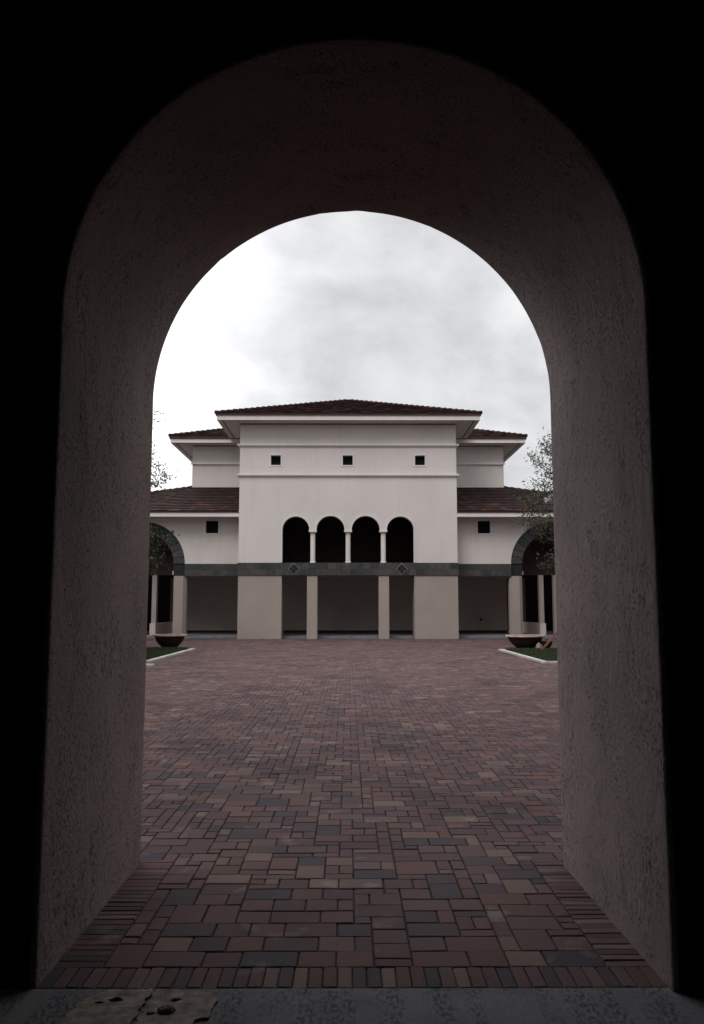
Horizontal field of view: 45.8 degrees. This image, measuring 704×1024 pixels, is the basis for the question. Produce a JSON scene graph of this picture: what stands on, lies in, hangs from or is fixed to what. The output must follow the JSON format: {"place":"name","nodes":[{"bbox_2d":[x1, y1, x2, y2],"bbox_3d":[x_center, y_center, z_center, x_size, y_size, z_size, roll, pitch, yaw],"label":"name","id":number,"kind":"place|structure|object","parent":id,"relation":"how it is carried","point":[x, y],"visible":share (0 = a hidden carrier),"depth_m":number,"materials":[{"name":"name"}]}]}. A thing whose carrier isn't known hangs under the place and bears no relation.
{"place":"outdoors","nodes":[
{"label":"outdoors","id":0,"kind":"place"},
{"bbox_2d":[36,638,667,988],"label":"paving","id":1,"kind":"structure","parent":0,"point":[472,690],"depth_m":5.99,"materials":[{"name":"brown brick"}]},
{"bbox_2d":[152,634,186,647],"bbox_3d":[-7.258,5.131,33.199,1.360,0.520,1.360,0,-6,0],"label":"bowl planter","id":2,"kind":"object","parent":1,"relation":"on","point":[170,640],"visible":0.94,"depth_m":32.79,"materials":[{"name":"stone"}]},
{"bbox_2d":[146,648,195,661],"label":"kerb","id":3,"kind":"structure","parent":1,"relation":"on","point":[168,655],"depth_m":27.11,"materials":[{"name":"concrete"}]},
{"bbox_2d":[505,634,544,647],"bbox_3d":[6.824,5.103,32.866,1.560,0.500,1.560,0,-6,0],"label":"bowl planter","id":4,"kind":"object","parent":1,"relation":"on","point":[523,641],"visible":0.95,"depth_m":32.40,"materials":[{"name":"stone"}]},
{"bbox_2d":[498,649,557,662],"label":"kerb","id":5,"kind":"structure","parent":1,"relation":"on","point":[525,656],"depth_m":26.20,"materials":[{"name":"concrete"}]},
{"bbox_2d":[536,642,542,648],"bbox_3d":[7.195,5.134,32.054,0.255,0.256,0.267,0,-6,0],"label":"rock","id":6,"kind":"object","parent":1,"relation":"on","point":[538,645],"visible":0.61,"depth_m":31.99,"materials":[{"name":"beige stone"}]},
{"bbox_2d":[539,641,552,647],"bbox_3d":[7.565,5.179,32.559,0.560,0.280,0.560,0,-6,0],"label":"pot","id":7,"kind":"object","parent":1,"relation":"on","point":[543,643],"visible":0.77,"depth_m":32.38,"materials":[{"name":"ceramic"}]},
{"bbox_2d":[0,988,703,1023],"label":"passage floor","id":8,"kind":"structure","parent":0,"point":[443,1006],"depth_m":3.37,"materials":[{"name":"concrete"}]},
{"bbox_2d":[61,988,152,1023],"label":"broken board","id":9,"kind":"object","parent":8,"relation":"on","point":[102,1008],"visible":1,"depth_m":3.32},
{"bbox_2d":[135,988,217,1023],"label":"broken board","id":10,"kind":"object","parent":8,"relation":"on","point":[191,1006],"visible":1,"depth_m":3.34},
{"bbox_2d":[157,1004,175,1013],"bbox_3d":[-0.733,1.962,3.294,0.075,0.026,0.040,0,-6,0],"label":"pebble","id":11,"kind":"object","parent":10,"relation":"on","point":[167,1009],"visible":1,"depth_m":3.29,"materials":[{"name":"grey stone"}]},
{"bbox_2d":[151,211,552,491],"label":"sky","id":12,"kind":"structure","parent":0,"point":[360,305],"materials":[{"name":"white"}]},
{"bbox_2d":[541,490,552,502],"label":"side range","id":13,"kind":"structure","parent":0,"point":[546,498],"depth_m":39.51,"materials":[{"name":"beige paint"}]},
{"label":"ground","id":14,"kind":"structure","parent":0,"visible":0},
{"bbox_2d":[0,0,703,992],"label":"archway","id":15,"kind":"object","parent":14,"relation":"on","point":[162,158],"visible":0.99,"depth_m":4.01,"materials":[{"name":"paint"}]},
{"bbox_2d":[147,399,556,638],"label":"arcaded building","id":16,"kind":"structure","parent":14,"relation":"on","point":[348,519],"depth_m":43.46,"materials":[{"name":"beige paint"}]},
{"bbox_2d":[204,519,219,534],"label":"window","id":17,"kind":"structure","parent":16,"relation":"in","point":[212,527],"depth_m":43.99,"materials":[{"name":"black glass"}]},
{"bbox_2d":[269,454,281,465],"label":"window","id":18,"kind":"structure","parent":16,"relation":"in","point":[274,459],"depth_m":43.40,"materials":[{"name":"black glass"}]},
{"bbox_2d":[341,454,353,466],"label":"window","id":19,"kind":"structure","parent":16,"relation":"in","point":[347,460],"depth_m":43.42,"materials":[{"name":"black glass"}]},
{"bbox_2d":[414,454,425,466],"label":"window","id":20,"kind":"structure","parent":16,"relation":"in","point":[419,461],"depth_m":43.43,"materials":[{"name":"black glass"}]},
{"bbox_2d":[476,519,491,534],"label":"window","id":21,"kind":"structure","parent":16,"relation":"in","point":[482,525],"depth_m":44.05,"materials":[{"name":"black glass"}]},
{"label":"lawn soil","id":22,"kind":"structure","parent":0,"visible":0},
{"bbox_2d":[507,427,554,576],"bbox_3d":[8.350,0.900,29.639,5.881,8.161,5.330,0,-6,0],"label":"young tree","id":23,"kind":"object","parent":22,"relation":"on","point":[548,453],"visible":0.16,"depth_m":30.26,"materials":[{"name":"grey plant"}]},
{"bbox_2d":[505,648,557,660],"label":"grass","id":24,"kind":"structure","parent":22,"relation":"on","point":[547,654],"depth_m":27.86,"materials":[{"name":"green plant"}]},
{"bbox_2d":[541,631,556,649],"bbox_3d":[7.354,4.211,29.674,1.352,1.537,0.072,-2,-7,15],"label":"timber stake","id":25,"kind":"object","parent":22,"relation":"on","point":[550,639],"depth_m":29.69,"materials":[{"name":"brown wood"}]},
{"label":"lawn soil","id":26,"kind":"structure","parent":0,"visible":0},
{"bbox_2d":[148,410,180,587],"bbox_3d":[-8.386,0.544,29.425,5.118,8.821,5.104,-6,-9,42],"label":"young tree","id":27,"kind":"object","parent":26,"relation":"on","point":[151,538],"visible":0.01,"depth_m":29.74,"materials":[{"name":"green plant"}]},
{"bbox_2d":[146,646,188,659],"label":"grass","id":28,"kind":"structure","parent":26,"relation":"on","point":[153,652],"depth_m":28.93,"materials":[{"name":"green plant"}]}
]}

